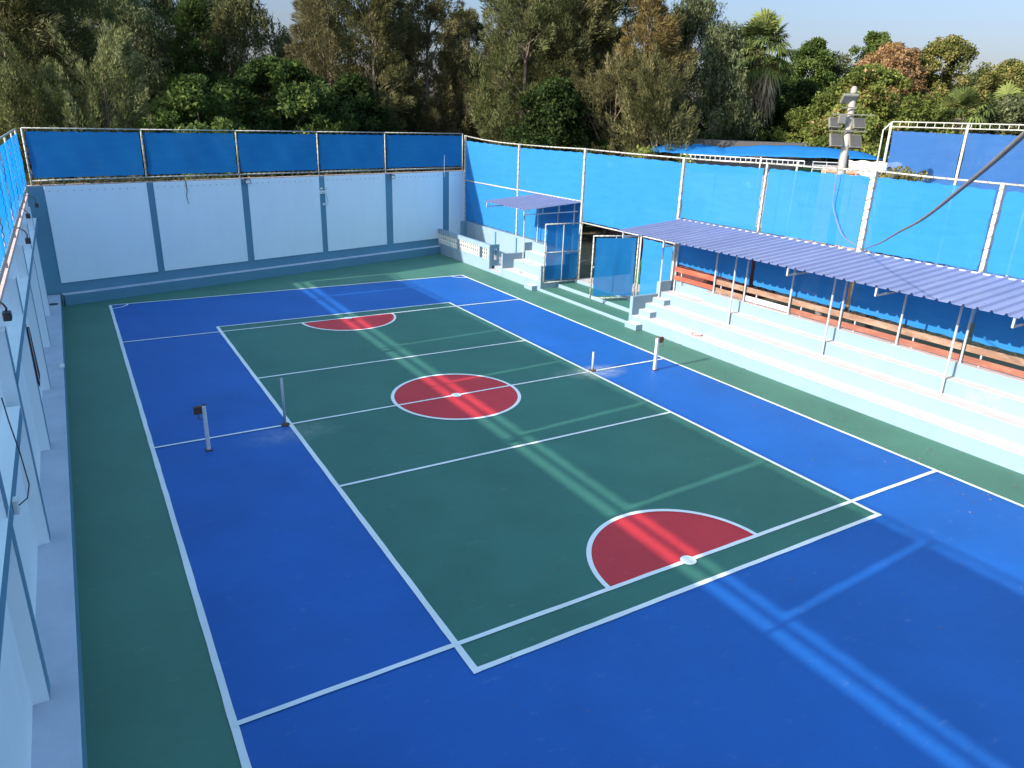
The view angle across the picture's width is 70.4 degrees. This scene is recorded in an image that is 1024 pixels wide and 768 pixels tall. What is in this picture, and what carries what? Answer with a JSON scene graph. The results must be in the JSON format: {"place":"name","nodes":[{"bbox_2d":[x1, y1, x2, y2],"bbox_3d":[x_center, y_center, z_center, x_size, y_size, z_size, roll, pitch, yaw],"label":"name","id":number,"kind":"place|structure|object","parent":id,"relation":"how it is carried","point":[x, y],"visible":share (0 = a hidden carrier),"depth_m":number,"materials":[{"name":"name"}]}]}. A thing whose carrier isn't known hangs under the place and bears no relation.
{"place":"outdoors","nodes":[
{"label":"outdoors","id":0,"kind":"place"},
{"bbox_2d":[0,181,1023,370],"bbox_3d":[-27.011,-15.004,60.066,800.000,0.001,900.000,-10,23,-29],"label":"ground","id":1,"kind":"structure","parent":0,"point":[589,232],"depth_m":29.43,"materials":[{"name":"soil"}]},
{"bbox_2d":[0,194,87,767],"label":"boundary wall","id":2,"kind":"structure","parent":1,"relation":"on","point":[42,716],"depth_m":10.60,"materials":[{"name":"white paint"}]},
{"bbox_2d":[0,128,27,284],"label":"windscreen fence","id":3,"kind":"object","parent":2,"relation":"on","point":[13,189],"visible":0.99,"depth_m":17.81,"materials":[{"name":"blue fabric"}]},
{"bbox_2d":[0,301,12,321],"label":"arm lamp","id":4,"kind":"object","parent":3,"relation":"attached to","point":[6,315],"visible":1,"depth_m":10.72,"materials":[{"name":"plastic"}]},
{"bbox_2d":[14,227,30,243],"bbox_3d":[-11.528,-3.489,17.066,0.328,0.383,0.195,-10,23,-29],"label":"arm lamp","id":5,"kind":"object","parent":3,"relation":"attached to","point":[27,240],"visible":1,"depth_m":17.09,"materials":[{"name":"metal"}]},
{"bbox_2d":[1,397,29,514],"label":"cable","id":6,"kind":"object","parent":2,"relation":"attached to","point":[16,505],"depth_m":8.53,"materials":[{"name":"white plastic"}]},
{"bbox_2d":[26,327,39,386],"bbox_3d":[-9.532,-0.518,14.496,0.065,1.250,0.158,-10,23,-29],"label":"leaning plank","id":7,"kind":"object","parent":2,"relation":"attached to","point":[37,372],"visible":1,"depth_m":14.47,"materials":[{"name":"grey paint"}]},
{"bbox_2d":[0,31,88,207],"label":"young pine","id":8,"kind":"object","parent":1,"relation":"on","point":[8,78],"visible":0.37,"depth_m":33.44,"materials":[{"name":"green plant"}]},
{"bbox_2d":[2,1,86,181],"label":"gum tree","id":9,"kind":"object","parent":1,"relation":"on","point":[35,38],"depth_m":50.72,"materials":[{"name":"green plant"}]},
{"bbox_2d":[0,0,104,184],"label":"pine tree","id":10,"kind":"object","parent":1,"relation":"on","point":[41,15],"visible":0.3,"depth_m":35.22,"materials":[{"name":"green plant"}]},
{"bbox_2d":[0,0,145,183],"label":"pine tree","id":11,"kind":"object","parent":1,"relation":"on","point":[107,15],"visible":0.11,"depth_m":38.58,"materials":[{"name":"green plant"}]},
{"bbox_2d":[20,18,168,183],"bbox_3d":[-20.232,-12.028,35.862,6.669,11.323,6.695,-10,23,-29],"label":"young pine","id":12,"kind":"object","parent":1,"relation":"on","point":[93,96],"visible":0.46,"depth_m":34.89,"materials":[{"name":"green plant"}]},
{"bbox_2d":[33,0,174,136],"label":"pine tree","id":13,"kind":"object","parent":1,"relation":"on","point":[97,23],"visible":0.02,"depth_m":51.54,"materials":[{"name":"green plant"}]},
{"bbox_2d":[69,0,179,179],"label":"gum tree","id":14,"kind":"object","parent":1,"relation":"on","point":[131,14],"visible":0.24,"depth_m":44.55,"materials":[{"name":"green plant"}]},
{"bbox_2d":[131,0,189,104],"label":"gum tree","id":15,"kind":"object","parent":1,"relation":"on","point":[154,4],"visible":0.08,"depth_m":54.31,"materials":[{"name":"green plant"}]},
{"bbox_2d":[150,0,230,126],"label":"conifer","id":16,"kind":"object","parent":1,"relation":"on","point":[189,20],"visible":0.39,"depth_m":44.92,"materials":[{"name":"green plant"}]},
{"bbox_2d":[136,72,274,179],"bbox_3d":[-16.223,-11.559,38.242,7.379,9.059,7.702,-10,23,-29],"label":"broadleaf tree","id":17,"kind":"object","parent":1,"relation":"on","point":[185,100],"visible":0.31,"depth_m":36.38,"materials":[{"name":"green plant"}]},
{"bbox_2d":[162,0,268,124],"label":"pine tree","id":18,"kind":"object","parent":1,"relation":"on","point":[263,43],"visible":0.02,"depth_m":55.23,"materials":[{"name":"green plant"}]},
{"bbox_2d":[166,0,312,129],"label":"gum tree","id":19,"kind":"object","parent":1,"relation":"on","point":[241,18],"visible":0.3,"depth_m":47.59,"materials":[{"name":"green plant"}]},
{"bbox_2d":[27,170,464,305],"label":"boundary wall","id":20,"kind":"structure","parent":1,"relation":"on","point":[96,242],"depth_m":31.70,"materials":[{"name":"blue paint"}]},
{"bbox_2d":[20,127,462,185],"bbox_3d":[-10.021,-10.517,33.188,0.147,2.016,21.284,19,26,40],"label":"windscreen fence","id":21,"kind":"object","parent":20,"relation":"on","point":[72,153],"visible":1,"depth_m":30.77,"materials":[{"name":"blue fabric"}]},
{"bbox_2d":[33,169,460,184],"bbox_3d":[-10.025,-9.693,33.537,0.294,0.232,21.369,19,26,40],"label":"creeper","id":22,"kind":"object","parent":20,"relation":"on","point":[133,180],"visible":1,"depth_m":29.09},
{"bbox_2d":[256,27,311,117],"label":"gum tree","id":23,"kind":"object","parent":1,"relation":"on","point":[278,49],"visible":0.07,"depth_m":49.11,"materials":[{"name":"green plant"}]},
{"bbox_2d":[201,54,377,177],"bbox_3d":[-13.475,-13.812,42.838,12.354,10.334,11.254,-10,23,-29],"label":"broadleaf tree","id":24,"kind":"object","parent":1,"relation":"on","point":[295,81],"visible":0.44,"depth_m":40.34,"materials":[{"name":"green plant"}]},
{"bbox_2d":[255,80,338,174],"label":"broadleaf tree","id":25,"kind":"object","parent":1,"relation":"on","point":[285,120],"visible":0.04,"depth_m":44.91,"materials":[{"name":"green plant"}]},
{"bbox_2d":[296,0,358,86],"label":"gum tree","id":26,"kind":"object","parent":1,"relation":"on","point":[339,53],"visible":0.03,"depth_m":58.05,"materials":[{"name":"green plant"}]},
{"bbox_2d":[283,0,377,172],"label":"pine tree","id":27,"kind":"object","parent":1,"relation":"on","point":[326,69],"visible":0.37,"depth_m":46.62,"materials":[{"name":"green plant"}]},
{"bbox_2d":[326,71,399,173],"bbox_3d":[-10.013,-14.819,46.718,6.525,9.783,5.800,-10,23,-29],"label":"leafy bush","id":28,"kind":"object","parent":1,"relation":"on","point":[348,87],"visible":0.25,"depth_m":45.04,"materials":[{"name":"green plant"}]},
{"bbox_2d":[326,0,415,172],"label":"pine tree","id":29,"kind":"object","parent":1,"relation":"on","point":[378,19],"visible":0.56,"depth_m":46.65,"materials":[{"name":"green plant"}]},
{"bbox_2d":[362,1,436,169],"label":"pine tree","id":30,"kind":"object","parent":1,"relation":"on","point":[414,78],"visible":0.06,"depth_m":57.26,"materials":[{"name":"green plant"}]},
{"bbox_2d":[376,72,439,171],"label":"young pine","id":31,"kind":"object","parent":1,"relation":"on","point":[414,112],"visible":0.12,"depth_m":50.12,"materials":[{"name":"green plant"}]},
{"bbox_2d":[376,0,479,171],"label":"pine tree","id":32,"kind":"object","parent":1,"relation":"on","point":[434,10],"visible":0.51,"depth_m":48.87,"materials":[{"name":"green plant"}]},
{"bbox_2d":[413,47,498,170],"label":"young pine","id":33,"kind":"object","parent":1,"relation":"on","point":[447,58],"visible":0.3,"depth_m":49.96,"materials":[{"name":"green plant"}]},
{"bbox_2d":[417,7,511,166],"bbox_3d":[-3.144,-21.716,58.095,8.273,15.383,11.876,16,24,34],"label":"pine tree","id":34,"kind":"object","parent":1,"relation":"on","point":[473,36],"visible":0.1,"depth_m":55.93,"materials":[{"name":"green plant"}]},
{"bbox_2d":[459,61,531,162],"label":"young pine","id":35,"kind":"object","parent":1,"relation":"on","point":[476,129],"visible":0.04,"depth_m":50.64,"materials":[{"name":"green plant"}]},
{"bbox_2d":[464,0,590,145],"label":"pine tree","id":36,"kind":"object","parent":1,"relation":"on","point":[511,44],"visible":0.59,"depth_m":45.84,"materials":[{"name":"green plant"}]},
{"bbox_2d":[496,0,583,117],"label":"pine tree","id":37,"kind":"object","parent":1,"relation":"on","point":[515,64],"visible":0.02,"depth_m":57.85,"materials":[{"name":"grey plant"}]},
{"bbox_2d":[62,254,1023,767],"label":"court surface","id":38,"kind":"object","parent":1,"relation":"on","point":[152,694],"visible":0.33,"depth_m":13.62,"materials":[{"name":"green paint"}]},
{"bbox_2d":[280,378,289,426],"bbox_3d":[-5.485,0.428,17.424,0.220,1.202,0.220,-10,23,-29],"label":"pipe post","id":39,"kind":"object","parent":38,"relation":"on","point":[285,424],"visible":1,"depth_m":17.43,"materials":[{"name":"white metal"}]},
{"bbox_2d":[438,228,499,271],"bbox_3d":[-2.486,-7.204,38.596,0.565,1.355,6.300,-10,23,-29],"label":"balustrade","id":40,"kind":"object","parent":38,"relation":"on","point":[479,260],"visible":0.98,"depth_m":37.73,"materials":[{"name":"blue paint"}]},
{"bbox_2d":[452,245,500,275],"bbox_3d":[-1.700,-6.659,38.694,1.840,0.310,7.680,-10,23,-29],"label":"stair landing","id":41,"kind":"object","parent":38,"relation":"on","point":[496,270],"visible":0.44,"depth_m":36.20,"materials":[{"name":"blue paint"}]},
{"bbox_2d":[460,221,575,279],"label":"wall","id":42,"kind":"structure","parent":38,"relation":"on","point":[508,242],"depth_m":38.75,"materials":[{"name":"blue paint"}]},
{"bbox_2d":[463,135,1023,357],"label":"windscreen fence","id":43,"kind":"object","parent":42,"relation":"on","point":[617,192],"visible":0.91,"depth_m":23.21,"materials":[{"name":"blue fabric"}]},
{"bbox_2d":[543,222,582,282],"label":"gate","id":44,"kind":"structure","parent":43,"relation":"attached to","point":[562,250],"depth_m":32.20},
{"bbox_2d":[589,235,639,298],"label":"gate","id":45,"kind":"structure","parent":43,"relation":"attached to","point":[614,266],"depth_m":29.25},
{"bbox_2d":[501,241,573,290],"bbox_3d":[1.201,-5.566,33.983,2.480,1.640,3.520,-10,23,-29],"label":"bleacher","id":46,"kind":"object","parent":38,"relation":"on","point":[529,266],"visible":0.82,"depth_m":34.39,"materials":[{"name":"blue paint"}]},
{"bbox_2d":[485,194,580,258],"bbox_3d":[0.823,-6.962,33.258,2.880,3.055,3.640,-10,23,-29],"label":"canopy","id":47,"kind":"object","parent":46,"relation":"on","point":[532,201],"visible":0.94,"depth_m":32.57,"materials":[{"name":"purple metal"}]},
{"bbox_2d":[112,275,1023,767],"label":"blue court paint","id":48,"kind":"object","parent":38,"relation":"on","point":[840,649],"visible":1,"depth_m":11.08,"materials":[{"name":"blue paint"}]},
{"bbox_2d":[193,404,212,451],"bbox_3d":[-6.791,0.972,15.957,0.280,1.106,0.199,-10,23,-29],"label":"net post","id":49,"kind":"object","parent":48,"relation":"on","point":[198,410],"visible":1,"depth_m":15.92,"materials":[{"name":"white metal"}]},
{"bbox_2d":[220,303,873,666],"bbox_3d":[-1.539,0.297,19.896,9.000,0.001,19.270,-10,23,-29],"label":"green court paint","id":50,"kind":"object","parent":48,"relation":"on","point":[445,539],"visible":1,"depth_m":15.70,"materials":[{"name":"green paint"}]},
{"bbox_2d":[304,313,752,585],"bbox_3d":[-1.521,0.304,19.867,3.400,0.001,18.000,-10,23,-29],"label":"red circle paint","id":51,"kind":"object","parent":50,"relation":"on","point":[629,547],"visible":1,"depth_m":13.80,"materials":[{"name":"red paint"}]},
{"bbox_2d":[109,275,1023,767],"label":"court lines","id":52,"kind":"object","parent":48,"relation":"on","point":[235,723],"visible":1,"depth_m":13.36,"materials":[{"name":"white paint"}]},
{"bbox_2d":[651,336,663,370],"bbox_3d":[4.495,-0.944,22.260,0.285,1.086,0.200,-10,23,-29],"label":"net post","id":53,"kind":"object","parent":48,"relation":"on","point":[659,340],"visible":1,"depth_m":22.18,"materials":[{"name":"white metal"}]},
{"bbox_2d":[540,287,628,322],"bbox_3d":[3.215,-3.304,30.115,0.910,0.145,6.140,-10,23,-29],"label":"entrance step","id":54,"kind":"object","parent":38,"relation":"on","point":[617,314],"visible":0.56,"depth_m":29.95,"materials":[{"name":"blue paint"}]},
{"bbox_2d":[557,282,629,311],"bbox_3d":[4.008,-3.515,30.538,0.930,0.300,6.140,-10,23,-29],"label":"entrance step","id":55,"kind":"object","parent":38,"relation":"on","point":[623,304],"visible":0.42,"depth_m":30.83,"materials":[{"name":"blue paint"}]},
{"bbox_2d":[625,280,1023,474],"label":"bleacher","id":56,"kind":"object","parent":38,"relation":"on","point":[974,410],"visible":0.97,"depth_m":20.46,"materials":[{"name":"blue paint"}]},
{"bbox_2d":[618,219,1023,393],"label":"canopy","id":57,"kind":"object","parent":56,"relation":"on","point":[987,293],"visible":1,"depth_m":19.63,"materials":[{"name":"purple metal"}]},
{"bbox_2d":[674,266,1023,377],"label":"board railing","id":58,"kind":"object","parent":56,"relation":"attached to","point":[981,352],"visible":0.99,"depth_m":20.90,"materials":[{"name":"red wood"}]},
{"bbox_2d":[504,76,612,230],"bbox_3d":[2.623,-14.067,45.647,6.996,9.856,8.646,-1,20,-9],"label":"broadleaf tree","id":59,"kind":"object","parent":1,"relation":"on","point":[550,96],"visible":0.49,"depth_m":43.42,"materials":[{"name":"green plant"}]},
{"bbox_2d":[517,0,627,151],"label":"pine tree","id":60,"kind":"object","parent":1,"relation":"on","point":[588,32],"visible":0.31,"depth_m":46.15,"materials":[{"name":"green plant"}]},
{"bbox_2d":[563,0,625,135],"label":"pine tree","id":61,"kind":"object","parent":1,"relation":"on","point":[615,20],"depth_m":57.69,"materials":[{"name":"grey plant"}]},
{"bbox_2d":[568,35,656,237],"bbox_3d":[6.434,-14.991,45.136,6.743,12.174,7.188,8,21,17],"label":"young pine","id":62,"kind":"object","parent":1,"relation":"on","point":[600,90],"visible":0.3,"depth_m":44.11,"materials":[{"name":"green plant"}]},
{"bbox_2d":[570,0,660,228],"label":"pine tree","id":63,"kind":"object","parent":1,"relation":"on","point":[622,4],"visible":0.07,"depth_m":47.38,"materials":[{"name":"plant"}]},
{"bbox_2d":[574,277,673,299],"bbox_3d":[6.119,-3.951,31.735,4.000,0.430,6.100,-10,23,-29],"label":"entrance step","id":64,"kind":"object","parent":1,"relation":"on","point":[584,281],"visible":0.09,"depth_m":32.46,"materials":[{"name":"blue paint"}]},
{"bbox_2d":[628,144,658,282],"bbox_3d":[5.368,-7.107,31.703,1.473,6.405,1.383,-17,27,-42],"label":"shrub","id":65,"kind":"object","parent":1,"relation":"on","point":[644,150],"visible":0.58,"depth_m":30.79,"materials":[{"name":"green plant"}]},
{"bbox_2d":[596,0,697,159],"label":"pine tree","id":66,"kind":"object","parent":1,"relation":"on","point":[665,32],"visible":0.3,"depth_m":45.24,"materials":[{"name":"plant"}]},
{"bbox_2d":[604,38,702,170],"bbox_3d":[8.522,-14.369,44.025,6.459,11.886,6.382,1,20,-3],"label":"young pine","id":67,"kind":"object","parent":1,"relation":"on","point":[650,95],"visible":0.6,"depth_m":42.05,"materials":[{"name":"green plant"}]},
{"bbox_2d":[662,21,703,136],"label":"gum tree","id":68,"kind":"object","parent":1,"relation":"on","point":[688,95],"visible":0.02,"depth_m":59.03,"materials":[{"name":"green plant"}]},
{"bbox_2d":[674,153,697,275],"bbox_3d":[6.927,-6.404,30.202,1.229,6.199,0.860,-32,39,-57],"label":"shrub","id":69,"kind":"object","parent":1,"relation":"on","point":[681,160],"visible":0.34,"depth_m":29.21,"materials":[{"name":"green plant"}]},
{"bbox_2d":[651,0,736,161],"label":"gum tree","id":70,"kind":"object","parent":1,"relation":"on","point":[695,11],"visible":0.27,"depth_m":51.95,"materials":[{"name":"green plant"}]},
{"bbox_2d":[609,216,785,297],"bbox_3d":[8.397,-6.428,35.157,3.600,2.850,9.000,-10,23,-29],"label":"garden hut","id":71,"kind":"object","parent":1,"relation":"on","point":[613,232],"depth_m":32.48,"materials":[{"name":"red wood"}]},
{"bbox_2d":[678,18,765,157],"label":"gum tree","id":72,"kind":"object","parent":1,"relation":"on","point":[723,50],"visible":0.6,"depth_m":49.45,"materials":[{"name":"green plant"}]},
{"bbox_2d":[691,99,759,140],"bbox_3d":[15.531,-17.408,56.806,7.408,9.298,6.508,6,20,10],"label":"leafy bush","id":73,"kind":"object","parent":1,"relation":"on","point":[704,125],"visible":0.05,"depth_m":54.66,"materials":[{"name":"green plant"}]},
{"bbox_2d":[701,37,765,140],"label":"broadleaf tree","id":74,"kind":"object","parent":1,"relation":"on","point":[754,40],"visible":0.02,"depth_m":67.89,"materials":[{"name":"green plant"}]},
{"bbox_2d":[708,93,761,140],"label":"gum tree","id":75,"kind":"object","parent":1,"relation":"on","point":[745,131],"visible":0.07,"depth_m":53.56,"materials":[{"name":"green plant"}]},
{"bbox_2d":[684,154,804,237],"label":"lattice beam","id":76,"kind":"structure","parent":1,"relation":"on","point":[750,161],"depth_m":34.87,"materials":[{"name":"white metal"}]},
{"bbox_2d":[660,138,837,241],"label":"yard shed","id":77,"kind":"structure","parent":1,"relation":"on","point":[723,143],"depth_m":43.47,"materials":[{"name":"metal"}]},
{"bbox_2d":[651,143,882,167],"bbox_3d":[14.277,-10.850,42.879,12.825,6.251,3.134,7,21,15],"label":"shade tarp","id":78,"kind":"object","parent":77,"relation":"on","point":[781,151],"visible":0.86,"depth_m":41.50,"materials":[{"name":"blue fabric"}]},
{"bbox_2d":[793,165,821,172],"bbox_3d":[17.874,-12.104,41.590,3.330,0.700,0.100,8,21,16],"label":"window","id":79,"kind":"structure","parent":77,"relation":"in","point":[805,169],"depth_m":41.76,"materials":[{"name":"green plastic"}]},
{"bbox_2d":[731,7,799,137],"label":"fan palm","id":80,"kind":"object","parent":1,"relation":"on","point":[763,27],"visible":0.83,"depth_m":53.11,"materials":[{"name":"green plant"}]},
{"bbox_2d":[748,55,797,130],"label":"broadleaf tree","id":81,"kind":"object","parent":1,"relation":"on","point":[784,76],"visible":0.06,"depth_m":73.94,"materials":[{"name":"green plant"}]},
{"bbox_2d":[754,78,827,159],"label":"broadleaf tree","id":82,"kind":"object","parent":1,"relation":"on","point":[802,91],"visible":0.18,"depth_m":55.85,"materials":[{"name":"green plant"}]},
{"bbox_2d":[772,36,838,123],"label":"broadleaf tree","id":83,"kind":"object","parent":1,"relation":"on","point":[814,54],"visible":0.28,"depth_m":68.14,"materials":[{"name":"green plant"}]},
{"bbox_2d":[791,161,856,311],"bbox_3d":[13.040,-5.931,29.644,2.369,5.950,0.038,10,22,22],"label":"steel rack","id":84,"kind":"object","parent":1,"relation":"on","point":[826,165],"visible":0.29,"depth_m":28.95,"materials":[{"name":"grey metal"}]},
{"bbox_2d":[808,50,852,96],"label":"broadleaf tree","id":85,"kind":"object","parent":1,"relation":"on","point":[839,69],"visible":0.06,"depth_m":69.76,"materials":[{"name":"green plant"}]},
{"bbox_2d":[800,166,868,308],"bbox_3d":[14.273,-6.196,30.821,3.000,5.720,1.500,10,21,20],"label":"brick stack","id":86,"kind":"object","parent":1,"relation":"on","point":[851,283],"visible":0.07,"depth_m":30.61,"materials":[{"name":"orange brick"}]},
{"bbox_2d":[815,86,874,316],"bbox_3d":[10.357,-5.143,23.615,1.350,8.423,0.568,2,20,-1],"label":"floodlight pole","id":87,"kind":"object","parent":1,"relation":"on","point":[849,121],"visible":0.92,"depth_m":22.43,"materials":[{"name":"metal"}]},
{"bbox_2d":[833,131,1023,249],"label":"overhead cable","id":88,"kind":"object","parent":87,"relation":"attached to","point":[1018,139],"visible":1,"depth_m":3.95,"materials":[{"name":"grey rubber"}]},
{"bbox_2d":[802,103,889,161],"bbox_3d":[19.508,-12.284,43.798,6.639,8.772,7.319,4,20,7],"label":"leafy bush","id":89,"kind":"object","parent":1,"relation":"on","point":[822,132],"visible":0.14,"depth_m":42.06,"materials":[{"name":"green plant"}]},
{"bbox_2d":[756,63,942,161],"bbox_3d":[23.906,-16.344,51.212,13.128,11.629,11.157,1,20,-2],"label":"broadleaf tree","id":90,"kind":"object","parent":1,"relation":"on","point":[877,96],"visible":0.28,"depth_m":48.19,"materials":[{"name":"green plant"}]},
{"bbox_2d":[842,30,892,77],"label":"broadleaf tree","id":91,"kind":"object","parent":1,"relation":"on","point":[874,40],"visible":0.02,"depth_m":70.29,"materials":[{"name":"green plant"}]},
{"bbox_2d":[850,41,933,120],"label":"broadleaf tree","id":92,"kind":"object","parent":1,"relation":"on","point":[896,56],"visible":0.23,"depth_m":58.30,"materials":[{"name":"orange plant"}]},
{"bbox_2d":[865,166,930,328],"bbox_3d":[12.843,-4.121,24.473,2.278,6.178,2.418,-17,27,-42],"label":"shrub","id":93,"kind":"object","parent":1,"relation":"on","point":[898,177],"visible":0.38,"depth_m":23.67,"materials":[{"name":"green plant"}]},
{"bbox_2d":[880,99,963,184],"bbox_3d":[27.995,-15.347,51.811,9.013,9.582,8.226,-10,23,-29],"label":"leafy bush","id":94,"kind":"object","parent":1,"relation":"on","point":[939,108],"visible":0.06,"depth_m":49.40,"materials":[{"name":"green plant"}]},
{"bbox_2d":[846,121,1023,331],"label":"windscreen fence","id":95,"kind":"object","parent":1,"relation":"on","point":[935,154],"visible":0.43,"depth_m":25.54,"materials":[{"name":"blue fabric"}]},
{"bbox_2d":[849,160,886,176],"bbox_3d":[14.067,-8.038,28.282,2.382,1.261,0.202,9,21,20],"label":"draped sheet","id":96,"kind":"object","parent":95,"relation":"hanging from","point":[862,164],"visible":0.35,"depth_m":28.24,"materials":[{"name":"white fabric"}]},
{"bbox_2d":[913,34,991,165],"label":"broadleaf tree","id":97,"kind":"object","parent":1,"relation":"on","point":[950,51],"visible":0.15,"depth_m":59.52,"materials":[{"name":"green plant"}]},
{"bbox_2d":[948,68,990,88],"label":"broadleaf tree","id":98,"kind":"object","parent":1,"relation":"on","point":[971,75],"depth_m":67.88,"materials":[{"name":"green plant"}]},
{"bbox_2d":[937,82,1002,159],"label":"fan palm","id":99,"kind":"object","parent":1,"relation":"on","point":[962,97],"visible":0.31,"depth_m":49.80,"materials":[{"name":"green plant"}]},
{"bbox_2d":[954,93,1023,177],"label":"leafy bush","id":100,"kind":"object","parent":1,"relation":"on","point":[1013,111],"visible":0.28,"depth_m":50.28,"materials":[{"name":"green plant"}]},
{"bbox_2d":[967,58,1023,119],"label":"broadleaf tree","id":101,"kind":"object","parent":1,"relation":"on","point":[1008,70],"visible":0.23,"depth_m":59.60,"materials":[{"name":"green plant"}]},
{"bbox_2d":[968,80,1023,134],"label":"fan palm","id":102,"kind":"object","parent":1,"relation":"on","point":[1007,88],"visible":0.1,"depth_m":52.11,"materials":[{"name":"green plant"}]},
{"bbox_2d":[2,0,1023,126],"label":"sky","id":103,"kind":"structure","parent":0,"point":[996,27],"materials":[{"name":"blue"}]},
{"bbox_2d":[636,259,641,283],"bbox_3d":[5.719,-5.049,32.616,0.560,1.010,0.660,-10,23,-29],"label":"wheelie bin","id":104,"kind":"object","parent":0,"point":[639,272],"visible":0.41,"depth_m":32.31,"materials":[{"name":"green plastic"}]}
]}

